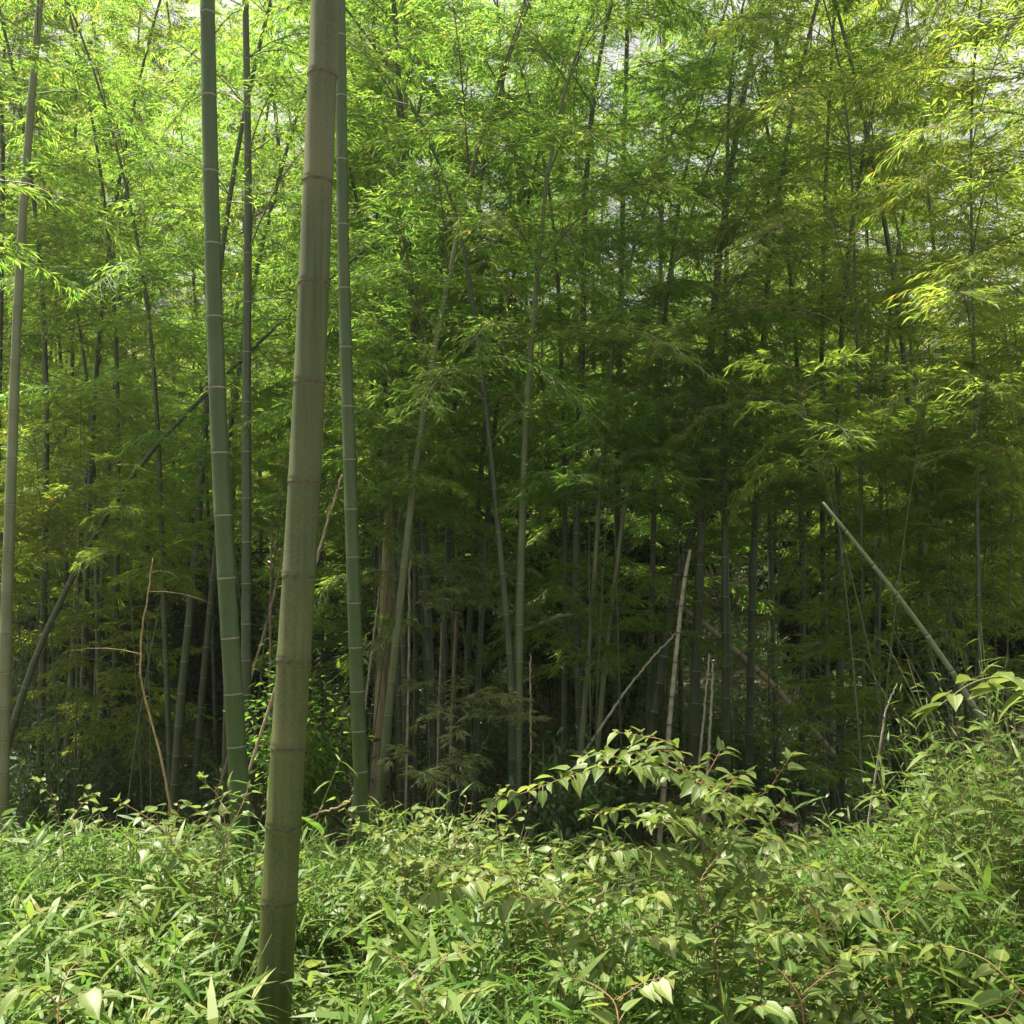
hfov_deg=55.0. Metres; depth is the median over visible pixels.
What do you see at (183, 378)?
bamboo
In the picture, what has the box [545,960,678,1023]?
red stemmed shrub
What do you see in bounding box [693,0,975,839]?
bamboo
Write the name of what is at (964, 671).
bamboo
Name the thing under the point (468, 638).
bamboo
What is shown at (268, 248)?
bamboo
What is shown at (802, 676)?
bamboo
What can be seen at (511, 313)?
bamboo
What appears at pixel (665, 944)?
red stemmed shrub
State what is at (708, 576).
hillside woodland
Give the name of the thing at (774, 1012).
red stemmed shrub
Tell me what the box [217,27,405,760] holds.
bamboo
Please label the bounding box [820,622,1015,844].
shrub
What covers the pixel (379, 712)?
bamboo
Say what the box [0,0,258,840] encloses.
bamboo
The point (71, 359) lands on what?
bamboo
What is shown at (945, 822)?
red stemmed shrub
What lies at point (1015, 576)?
bamboo
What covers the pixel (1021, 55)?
sky
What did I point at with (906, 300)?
bamboo
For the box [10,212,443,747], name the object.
bamboo
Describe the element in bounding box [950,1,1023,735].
bamboo
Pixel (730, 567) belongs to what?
bamboo
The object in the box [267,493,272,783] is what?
dead stick
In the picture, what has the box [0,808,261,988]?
dwarf bamboo
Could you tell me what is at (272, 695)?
dead stick
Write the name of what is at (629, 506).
bamboo
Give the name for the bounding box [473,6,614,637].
bamboo
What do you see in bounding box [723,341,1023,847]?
young bamboo
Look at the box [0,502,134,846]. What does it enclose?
young bamboo
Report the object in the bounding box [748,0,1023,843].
bamboo
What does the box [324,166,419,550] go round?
bamboo
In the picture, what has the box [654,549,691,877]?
bamboo pole
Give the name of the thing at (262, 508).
young bamboo
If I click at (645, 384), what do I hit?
bamboo
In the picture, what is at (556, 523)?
bamboo
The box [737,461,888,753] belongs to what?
evergreen shrub
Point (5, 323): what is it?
bamboo
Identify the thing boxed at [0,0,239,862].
bamboo
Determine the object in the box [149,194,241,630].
bamboo
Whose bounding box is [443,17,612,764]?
bamboo
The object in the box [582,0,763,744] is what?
bamboo
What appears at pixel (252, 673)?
dead stick
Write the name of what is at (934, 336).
bamboo
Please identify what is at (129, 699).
evergreen shrub
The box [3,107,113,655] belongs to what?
bamboo
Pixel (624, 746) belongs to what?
shrub
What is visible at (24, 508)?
young bamboo
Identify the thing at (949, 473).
young bamboo
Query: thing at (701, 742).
dead stick
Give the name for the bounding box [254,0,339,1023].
bamboo
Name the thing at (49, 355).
bamboo
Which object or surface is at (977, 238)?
bamboo
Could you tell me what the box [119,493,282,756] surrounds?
evergreen shrub
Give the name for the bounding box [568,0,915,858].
bamboo
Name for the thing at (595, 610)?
young bamboo
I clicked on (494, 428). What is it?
bamboo
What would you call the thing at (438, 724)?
dead stick
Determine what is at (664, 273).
bamboo
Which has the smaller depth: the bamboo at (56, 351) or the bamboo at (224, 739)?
the bamboo at (224, 739)
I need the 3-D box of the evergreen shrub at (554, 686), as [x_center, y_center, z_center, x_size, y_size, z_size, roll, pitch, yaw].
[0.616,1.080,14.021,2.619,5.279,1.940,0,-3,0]
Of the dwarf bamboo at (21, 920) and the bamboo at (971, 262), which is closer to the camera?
the dwarf bamboo at (21, 920)
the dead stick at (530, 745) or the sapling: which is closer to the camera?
the sapling
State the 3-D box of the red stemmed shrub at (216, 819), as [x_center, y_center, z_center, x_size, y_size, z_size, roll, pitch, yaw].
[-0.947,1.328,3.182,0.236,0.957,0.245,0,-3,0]
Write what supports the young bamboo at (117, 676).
on the ground at (741, 610)
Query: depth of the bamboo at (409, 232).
7.30 m
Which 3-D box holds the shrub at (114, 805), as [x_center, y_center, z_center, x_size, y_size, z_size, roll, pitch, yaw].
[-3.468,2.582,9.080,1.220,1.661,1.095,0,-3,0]
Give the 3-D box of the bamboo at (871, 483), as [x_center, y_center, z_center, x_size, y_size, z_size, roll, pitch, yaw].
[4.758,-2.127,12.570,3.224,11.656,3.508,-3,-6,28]
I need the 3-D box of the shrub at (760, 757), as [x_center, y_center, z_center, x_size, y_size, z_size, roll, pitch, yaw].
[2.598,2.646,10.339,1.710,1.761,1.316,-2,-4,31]
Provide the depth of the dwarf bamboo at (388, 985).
2.77 m
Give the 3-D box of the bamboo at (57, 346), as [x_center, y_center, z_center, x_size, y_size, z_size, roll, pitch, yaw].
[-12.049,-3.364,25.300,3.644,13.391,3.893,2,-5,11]
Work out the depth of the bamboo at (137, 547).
20.12 m
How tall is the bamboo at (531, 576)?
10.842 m
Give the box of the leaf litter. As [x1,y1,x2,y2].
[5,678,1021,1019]
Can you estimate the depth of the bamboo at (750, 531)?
24.62 m
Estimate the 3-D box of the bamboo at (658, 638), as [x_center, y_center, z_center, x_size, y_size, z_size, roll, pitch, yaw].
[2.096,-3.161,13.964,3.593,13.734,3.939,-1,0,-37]
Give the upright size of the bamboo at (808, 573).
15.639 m
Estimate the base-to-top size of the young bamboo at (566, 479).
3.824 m
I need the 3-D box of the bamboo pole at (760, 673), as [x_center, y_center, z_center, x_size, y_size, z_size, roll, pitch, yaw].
[2.708,2.087,9.092,2.767,2.675,0.069,1,-3,-13]
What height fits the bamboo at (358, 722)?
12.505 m
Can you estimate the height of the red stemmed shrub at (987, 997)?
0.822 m
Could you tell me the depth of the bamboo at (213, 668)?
14.24 m
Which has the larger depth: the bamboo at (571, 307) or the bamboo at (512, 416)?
the bamboo at (571, 307)
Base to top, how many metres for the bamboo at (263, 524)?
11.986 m
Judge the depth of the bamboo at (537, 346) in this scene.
25.87 m
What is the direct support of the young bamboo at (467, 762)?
on the ground at (741, 610)
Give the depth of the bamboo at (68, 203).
24.24 m
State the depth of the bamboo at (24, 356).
23.68 m
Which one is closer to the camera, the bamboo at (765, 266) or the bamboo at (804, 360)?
the bamboo at (765, 266)
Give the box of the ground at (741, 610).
[1,416,1023,1023]
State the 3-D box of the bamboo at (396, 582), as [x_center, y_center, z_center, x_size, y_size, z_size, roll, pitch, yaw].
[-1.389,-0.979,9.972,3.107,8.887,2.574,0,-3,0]
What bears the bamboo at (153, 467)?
on the ground at (741, 610)
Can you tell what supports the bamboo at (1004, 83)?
on the ground at (741, 610)
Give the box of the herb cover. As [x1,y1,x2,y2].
[0,688,1023,1023]
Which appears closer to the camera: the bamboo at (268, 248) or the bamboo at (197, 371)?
the bamboo at (268, 248)
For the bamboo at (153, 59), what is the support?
on the ground at (741, 610)
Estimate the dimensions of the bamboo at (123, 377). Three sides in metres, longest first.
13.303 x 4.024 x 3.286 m
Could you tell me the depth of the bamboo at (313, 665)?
15.83 m
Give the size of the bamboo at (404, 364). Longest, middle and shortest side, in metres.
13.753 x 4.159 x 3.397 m
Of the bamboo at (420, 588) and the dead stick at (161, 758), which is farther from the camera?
the bamboo at (420, 588)
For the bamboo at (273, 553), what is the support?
on the ground at (741, 610)
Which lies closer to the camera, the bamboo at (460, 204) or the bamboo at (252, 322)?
the bamboo at (460, 204)
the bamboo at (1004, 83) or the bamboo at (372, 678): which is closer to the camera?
the bamboo at (372, 678)
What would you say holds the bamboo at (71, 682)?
on the ground at (741, 610)
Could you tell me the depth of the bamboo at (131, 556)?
16.32 m
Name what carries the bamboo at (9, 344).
on the ground at (741, 610)
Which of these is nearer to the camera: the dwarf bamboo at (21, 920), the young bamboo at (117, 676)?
the dwarf bamboo at (21, 920)
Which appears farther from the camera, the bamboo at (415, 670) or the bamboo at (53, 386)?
the bamboo at (53, 386)
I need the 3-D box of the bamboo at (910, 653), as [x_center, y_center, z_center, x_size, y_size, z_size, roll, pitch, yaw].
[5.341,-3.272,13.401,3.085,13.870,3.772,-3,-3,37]
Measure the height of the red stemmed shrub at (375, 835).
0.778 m
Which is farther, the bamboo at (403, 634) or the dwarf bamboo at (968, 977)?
the bamboo at (403, 634)
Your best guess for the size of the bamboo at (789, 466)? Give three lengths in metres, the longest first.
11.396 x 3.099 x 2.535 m
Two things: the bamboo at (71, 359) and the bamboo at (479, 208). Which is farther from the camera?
the bamboo at (479, 208)
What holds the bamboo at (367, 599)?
on the ground at (741, 610)
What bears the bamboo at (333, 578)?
on the ground at (741, 610)
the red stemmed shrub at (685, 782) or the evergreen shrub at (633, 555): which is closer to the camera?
the red stemmed shrub at (685, 782)
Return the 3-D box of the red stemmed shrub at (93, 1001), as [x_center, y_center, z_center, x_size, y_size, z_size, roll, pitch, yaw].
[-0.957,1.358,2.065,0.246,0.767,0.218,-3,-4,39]
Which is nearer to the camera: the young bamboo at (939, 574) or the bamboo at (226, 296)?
the young bamboo at (939, 574)
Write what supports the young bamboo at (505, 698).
on the ground at (741, 610)
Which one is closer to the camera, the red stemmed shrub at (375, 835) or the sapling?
the sapling
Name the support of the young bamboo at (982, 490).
on the ground at (741, 610)
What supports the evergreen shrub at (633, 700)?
on the ground at (741, 610)
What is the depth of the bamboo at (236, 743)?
4.40 m
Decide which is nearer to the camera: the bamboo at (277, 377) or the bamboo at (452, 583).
the bamboo at (452, 583)
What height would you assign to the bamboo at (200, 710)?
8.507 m
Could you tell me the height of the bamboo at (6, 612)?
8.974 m
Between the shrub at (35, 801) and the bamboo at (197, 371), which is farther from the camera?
the bamboo at (197, 371)
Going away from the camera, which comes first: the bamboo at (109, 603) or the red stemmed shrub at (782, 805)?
the red stemmed shrub at (782, 805)
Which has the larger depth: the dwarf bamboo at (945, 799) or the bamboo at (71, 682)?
the bamboo at (71, 682)
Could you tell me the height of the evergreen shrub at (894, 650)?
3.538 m
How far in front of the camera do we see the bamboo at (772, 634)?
10.93 m
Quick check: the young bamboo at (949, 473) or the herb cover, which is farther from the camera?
the young bamboo at (949, 473)
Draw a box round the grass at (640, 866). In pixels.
[0,624,1023,1023]
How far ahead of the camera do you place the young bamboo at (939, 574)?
7.28 m
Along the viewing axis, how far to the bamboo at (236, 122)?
23.28 m
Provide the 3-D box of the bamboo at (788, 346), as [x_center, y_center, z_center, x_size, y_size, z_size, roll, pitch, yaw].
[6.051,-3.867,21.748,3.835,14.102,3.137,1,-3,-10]
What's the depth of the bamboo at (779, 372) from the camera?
23.50 m
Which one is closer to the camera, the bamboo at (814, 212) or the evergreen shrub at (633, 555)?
the bamboo at (814, 212)
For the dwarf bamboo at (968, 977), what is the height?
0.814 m
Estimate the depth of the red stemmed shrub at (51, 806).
3.59 m
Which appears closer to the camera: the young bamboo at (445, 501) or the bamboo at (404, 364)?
the young bamboo at (445, 501)
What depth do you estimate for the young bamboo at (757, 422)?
7.59 m
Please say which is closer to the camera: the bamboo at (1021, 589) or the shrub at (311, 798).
the shrub at (311, 798)
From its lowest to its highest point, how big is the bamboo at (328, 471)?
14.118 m
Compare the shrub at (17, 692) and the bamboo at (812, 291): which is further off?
the bamboo at (812, 291)
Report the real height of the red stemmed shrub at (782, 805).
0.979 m
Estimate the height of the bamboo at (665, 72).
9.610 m
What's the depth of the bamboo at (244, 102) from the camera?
7.24 m
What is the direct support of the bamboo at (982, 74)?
on the ground at (741, 610)
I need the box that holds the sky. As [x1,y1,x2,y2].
[0,0,1023,401]
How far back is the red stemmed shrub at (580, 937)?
2.51 m
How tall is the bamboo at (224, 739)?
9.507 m
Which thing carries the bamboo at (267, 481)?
on the ground at (741, 610)
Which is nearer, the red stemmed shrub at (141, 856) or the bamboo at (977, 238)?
the red stemmed shrub at (141, 856)
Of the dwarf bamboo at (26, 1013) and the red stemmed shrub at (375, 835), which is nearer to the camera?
the dwarf bamboo at (26, 1013)
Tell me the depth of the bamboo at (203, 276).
25.32 m
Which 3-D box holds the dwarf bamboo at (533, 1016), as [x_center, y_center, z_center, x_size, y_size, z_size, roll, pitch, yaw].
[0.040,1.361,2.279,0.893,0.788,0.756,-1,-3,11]
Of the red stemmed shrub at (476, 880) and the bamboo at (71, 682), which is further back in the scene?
the bamboo at (71, 682)
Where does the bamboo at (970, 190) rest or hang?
on the ground at (741, 610)
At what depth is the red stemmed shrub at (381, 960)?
2.19 m
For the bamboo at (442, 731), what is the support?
on the ground at (741, 610)
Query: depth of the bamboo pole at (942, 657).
5.26 m
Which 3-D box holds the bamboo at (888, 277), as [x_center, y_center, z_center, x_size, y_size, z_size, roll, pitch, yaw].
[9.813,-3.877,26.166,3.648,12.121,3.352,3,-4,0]
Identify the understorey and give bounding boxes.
[8,512,1023,856]
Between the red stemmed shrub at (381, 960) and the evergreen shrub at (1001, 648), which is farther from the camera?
the evergreen shrub at (1001, 648)
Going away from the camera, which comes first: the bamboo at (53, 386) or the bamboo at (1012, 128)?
the bamboo at (1012, 128)
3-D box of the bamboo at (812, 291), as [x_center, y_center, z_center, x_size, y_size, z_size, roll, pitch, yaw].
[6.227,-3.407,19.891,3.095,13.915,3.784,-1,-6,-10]
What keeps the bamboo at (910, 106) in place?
on the ground at (741, 610)
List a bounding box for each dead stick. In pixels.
[73,558,213,835]
[204,537,284,840]
[217,474,342,870]
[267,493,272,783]
[302,795,352,819]
[346,582,380,860]
[404,534,411,844]
[436,620,442,811]
[445,612,456,838]
[521,633,675,846]
[524,608,581,631]
[528,654,531,850]
[689,654,709,858]
[701,663,713,854]
[860,683,896,871]
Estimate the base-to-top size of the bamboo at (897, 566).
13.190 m
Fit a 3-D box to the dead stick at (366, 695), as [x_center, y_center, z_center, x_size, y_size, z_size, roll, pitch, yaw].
[-1.348,1.989,8.799,0.334,2.712,0.030,0,-3,0]
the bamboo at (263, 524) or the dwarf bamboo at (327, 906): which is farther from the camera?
the bamboo at (263, 524)
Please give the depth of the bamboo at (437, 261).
19.23 m
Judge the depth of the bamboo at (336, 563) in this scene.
16.82 m
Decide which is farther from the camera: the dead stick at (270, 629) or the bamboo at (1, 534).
the bamboo at (1, 534)
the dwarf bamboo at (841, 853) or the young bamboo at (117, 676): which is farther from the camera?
the young bamboo at (117, 676)
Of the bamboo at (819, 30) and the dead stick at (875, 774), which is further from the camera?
the bamboo at (819, 30)
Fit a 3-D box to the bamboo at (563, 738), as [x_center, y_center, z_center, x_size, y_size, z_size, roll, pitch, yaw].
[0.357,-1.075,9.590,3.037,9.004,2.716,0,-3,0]
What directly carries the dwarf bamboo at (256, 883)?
on the ground at (741, 610)
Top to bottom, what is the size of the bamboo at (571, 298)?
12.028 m
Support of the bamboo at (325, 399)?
on the ground at (741, 610)
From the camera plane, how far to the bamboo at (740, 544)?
10.22 m
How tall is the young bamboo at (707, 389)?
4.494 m
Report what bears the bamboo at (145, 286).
on the ground at (741, 610)
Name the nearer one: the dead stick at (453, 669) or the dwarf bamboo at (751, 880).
the dwarf bamboo at (751, 880)
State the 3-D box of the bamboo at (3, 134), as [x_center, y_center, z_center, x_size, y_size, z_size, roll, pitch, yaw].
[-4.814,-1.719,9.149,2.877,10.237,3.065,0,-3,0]
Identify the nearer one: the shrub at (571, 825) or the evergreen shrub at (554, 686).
the shrub at (571, 825)
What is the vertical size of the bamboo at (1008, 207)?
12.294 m
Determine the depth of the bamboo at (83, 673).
9.65 m
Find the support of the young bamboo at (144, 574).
on the ground at (741, 610)
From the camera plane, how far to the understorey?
12.88 m
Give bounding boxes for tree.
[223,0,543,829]
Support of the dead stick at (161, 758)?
on the ground at (741, 610)
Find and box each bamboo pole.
[624,517,696,869]
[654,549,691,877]
[662,594,896,823]
[822,502,1021,777]
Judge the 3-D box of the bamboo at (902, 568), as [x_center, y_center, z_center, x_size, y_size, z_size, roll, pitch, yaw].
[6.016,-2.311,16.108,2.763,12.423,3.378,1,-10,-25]
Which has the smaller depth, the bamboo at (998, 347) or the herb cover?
the herb cover
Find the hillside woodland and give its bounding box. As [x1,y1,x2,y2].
[2,282,1023,650]
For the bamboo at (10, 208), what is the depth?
12.84 m
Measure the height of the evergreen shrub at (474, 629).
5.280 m
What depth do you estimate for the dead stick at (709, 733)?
7.31 m
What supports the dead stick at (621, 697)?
on the ground at (741, 610)
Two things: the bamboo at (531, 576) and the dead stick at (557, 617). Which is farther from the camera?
the bamboo at (531, 576)
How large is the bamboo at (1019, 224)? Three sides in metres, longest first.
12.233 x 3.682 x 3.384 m
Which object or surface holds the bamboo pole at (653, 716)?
on the ground at (741, 610)
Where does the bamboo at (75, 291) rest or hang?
on the ground at (741, 610)
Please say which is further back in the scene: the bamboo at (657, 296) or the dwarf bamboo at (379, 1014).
the bamboo at (657, 296)
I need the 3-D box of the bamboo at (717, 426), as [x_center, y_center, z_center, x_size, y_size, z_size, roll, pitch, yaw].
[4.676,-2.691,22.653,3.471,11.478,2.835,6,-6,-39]
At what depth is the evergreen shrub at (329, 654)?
14.24 m
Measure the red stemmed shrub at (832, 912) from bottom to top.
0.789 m
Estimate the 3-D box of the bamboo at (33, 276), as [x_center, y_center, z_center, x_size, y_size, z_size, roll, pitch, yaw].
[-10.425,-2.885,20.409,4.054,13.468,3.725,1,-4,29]
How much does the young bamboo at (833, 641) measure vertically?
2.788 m
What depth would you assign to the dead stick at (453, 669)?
9.30 m
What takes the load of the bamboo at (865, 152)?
on the ground at (741, 610)
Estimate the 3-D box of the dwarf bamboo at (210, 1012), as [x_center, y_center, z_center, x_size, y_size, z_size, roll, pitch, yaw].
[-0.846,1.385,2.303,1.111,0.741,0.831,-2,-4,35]
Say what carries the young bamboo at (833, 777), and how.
on the ground at (741, 610)
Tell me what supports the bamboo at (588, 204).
on the ground at (741, 610)
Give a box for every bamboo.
[0,0,91,572]
[0,0,103,539]
[0,0,146,306]
[0,0,163,490]
[0,0,174,864]
[0,0,177,767]
[0,0,185,616]
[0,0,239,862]
[0,0,257,848]
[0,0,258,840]
[0,0,292,792]
[0,1,104,603]
[0,18,36,499]
[0,39,56,533]
[0,59,190,841]
[0,391,201,846]
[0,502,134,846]
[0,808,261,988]
[0,843,223,1023]
[0,863,326,1023]
[0,918,271,1023]
[0,920,287,1023]
[1,0,230,788]
[1,24,265,824]
[1,828,226,1004]
[2,87,141,719]
[2,104,75,490]
[3,34,140,696]
[3,53,117,488]
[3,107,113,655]
[3,134,98,621]
[6,0,198,644]
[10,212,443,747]
[11,588,228,846]
[19,1,268,746]
[23,31,121,545]
[53,97,180,659]
[54,115,188,640]
[56,0,289,769]
[56,56,210,679]
[61,0,338,860]
[66,0,424,809]
[67,453,241,838]
[73,1,241,716]
[93,0,381,832]
[98,0,393,843]
[109,71,241,695]
[137,101,293,590]
[137,352,401,868]
[138,0,414,778]
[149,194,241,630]
[153,2,295,550]
[154,179,253,571]
[164,12,333,734]
[169,73,275,526]
[170,755,358,1023]
[176,0,593,834]
[199,0,537,812]
[199,143,331,513]
[200,0,252,880]
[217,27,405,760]
[224,0,524,849]
[225,0,552,845]
[226,832,448,1011]
[229,0,738,859]
[234,21,427,735]
[240,0,668,855]
[249,0,534,824]
[251,3,499,709]
[251,150,333,567]
[252,10,505,726]
[252,83,378,558]
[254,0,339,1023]
[271,1,507,772]
[276,28,487,613]
[276,82,371,612]
[278,0,576,831]
[279,10,552,835]
[279,931,511,1023]
[293,863,558,1023]
[321,311,487,837]
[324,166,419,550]
[333,359,550,858]
[336,0,371,878]
[350,0,610,836]
[356,910,717,1023]
[358,0,736,886]
[360,550,552,850]
[362,0,661,849]
[363,2,513,693]
[376,744,495,844]
[396,670,550,865]
[404,26,532,563]
[405,0,628,815]
[406,0,649,812]
[411,0,697,814]
[436,0,557,650]
[438,0,832,837]
[443,0,791,863]
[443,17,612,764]
[445,0,795,809]
[446,73,582,557]
[459,64,595,691]
[467,0,718,763]
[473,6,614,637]
[481,55,680,757]
[483,12,821,865]
[490,391,730,874]
[490,847,827,1023]
[491,522,728,848]
[496,159,578,542]
[505,0,644,597]
[525,158,615,523]
[527,0,818,860]
[542,0,794,764]
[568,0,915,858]
[581,0,962,845]
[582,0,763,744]
[592,342,800,852]
[624,0,968,861]
[624,139,709,481]
[626,0,1023,829]
[628,0,961,870]
[633,302,850,875]
[641,148,766,636]
[647,0,887,833]
[661,0,1023,835]
[664,77,770,596]
[690,3,892,724]
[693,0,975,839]
[707,830,905,986]
[713,0,1023,846]
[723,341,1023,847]
[728,0,922,759]
[729,23,854,655]
[729,200,805,612]
[730,100,870,565]
[732,116,850,623]
[733,823,1023,1023]
[736,43,890,581]
[742,531,939,852]
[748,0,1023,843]
[751,674,959,853]
[760,0,1020,801]
[760,783,1023,1003]
[767,0,1023,786]
[768,222,868,560]
[772,130,1023,599]
[780,60,995,647]
[786,728,1023,972]
[788,0,1021,748]
[796,64,972,652]
[796,367,1023,830]
[801,0,1023,796]
[825,0,1023,484]
[842,0,1023,659]
[849,165,939,431]
[851,852,1023,1023]
[876,452,1023,828]
[877,97,1023,452]
[886,202,1012,572]
[889,334,1023,825]
[930,51,1023,596]
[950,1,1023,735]
[973,122,1023,578]
[976,242,1023,458]
[982,213,1023,643]
[991,117,1023,503]
[1005,138,1023,492]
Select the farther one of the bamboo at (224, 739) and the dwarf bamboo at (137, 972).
the bamboo at (224, 739)
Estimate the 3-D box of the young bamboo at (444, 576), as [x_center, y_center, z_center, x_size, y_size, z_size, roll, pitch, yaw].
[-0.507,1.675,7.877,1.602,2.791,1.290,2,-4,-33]
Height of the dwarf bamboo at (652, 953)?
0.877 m
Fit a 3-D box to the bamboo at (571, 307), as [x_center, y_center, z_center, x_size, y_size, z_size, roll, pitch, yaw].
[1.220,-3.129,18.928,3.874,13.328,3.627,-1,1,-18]
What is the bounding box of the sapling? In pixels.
[910,671,1023,730]
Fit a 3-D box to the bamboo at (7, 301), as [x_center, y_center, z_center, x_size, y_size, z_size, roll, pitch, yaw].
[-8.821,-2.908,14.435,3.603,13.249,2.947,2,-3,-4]
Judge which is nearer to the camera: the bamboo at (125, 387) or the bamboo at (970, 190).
the bamboo at (970, 190)
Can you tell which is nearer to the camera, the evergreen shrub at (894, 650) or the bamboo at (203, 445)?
the bamboo at (203, 445)
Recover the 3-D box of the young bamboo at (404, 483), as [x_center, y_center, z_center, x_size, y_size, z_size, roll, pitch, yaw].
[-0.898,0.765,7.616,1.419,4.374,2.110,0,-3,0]
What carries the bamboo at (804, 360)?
on the ground at (741, 610)
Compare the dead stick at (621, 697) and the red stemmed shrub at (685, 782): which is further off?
the dead stick at (621, 697)
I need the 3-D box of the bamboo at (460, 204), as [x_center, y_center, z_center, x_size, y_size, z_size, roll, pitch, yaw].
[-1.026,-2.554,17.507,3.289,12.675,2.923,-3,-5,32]
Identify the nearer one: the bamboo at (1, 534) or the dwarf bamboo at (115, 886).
the dwarf bamboo at (115, 886)
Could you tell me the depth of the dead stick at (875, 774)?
5.53 m
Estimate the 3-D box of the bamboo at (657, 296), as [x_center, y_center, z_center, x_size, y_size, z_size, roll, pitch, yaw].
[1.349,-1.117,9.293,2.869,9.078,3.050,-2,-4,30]
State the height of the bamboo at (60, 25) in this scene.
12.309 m
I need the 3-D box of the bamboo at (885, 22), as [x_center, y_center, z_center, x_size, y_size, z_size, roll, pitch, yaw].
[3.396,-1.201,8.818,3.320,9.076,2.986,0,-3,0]
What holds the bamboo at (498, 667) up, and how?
on the ground at (741, 610)
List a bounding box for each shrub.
[0,557,203,774]
[0,945,127,1023]
[8,681,131,855]
[10,599,105,813]
[30,776,100,913]
[66,705,208,846]
[111,792,234,1023]
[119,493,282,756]
[179,771,262,997]
[224,624,379,876]
[275,462,466,759]
[353,800,440,960]
[359,937,507,1023]
[397,855,586,1023]
[398,420,550,753]
[468,421,638,772]
[477,868,619,1023]
[479,726,850,1006]
[500,723,636,884]
[537,631,703,833]
[545,569,666,756]
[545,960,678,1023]
[559,382,741,755]
[610,841,836,1023]
[616,762,820,1022]
[672,680,834,846]
[730,944,877,1023]
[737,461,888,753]
[746,875,910,1023]
[790,859,960,1023]
[812,536,1001,764]
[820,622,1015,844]
[901,763,1004,974]
[914,482,1023,755]
[917,942,1023,1023]
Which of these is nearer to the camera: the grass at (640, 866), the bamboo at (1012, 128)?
the grass at (640, 866)
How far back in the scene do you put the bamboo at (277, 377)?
25.77 m
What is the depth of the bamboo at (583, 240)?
8.34 m
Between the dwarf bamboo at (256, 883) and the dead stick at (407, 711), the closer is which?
the dwarf bamboo at (256, 883)
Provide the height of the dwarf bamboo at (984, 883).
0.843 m
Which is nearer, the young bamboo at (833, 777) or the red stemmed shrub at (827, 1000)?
the red stemmed shrub at (827, 1000)

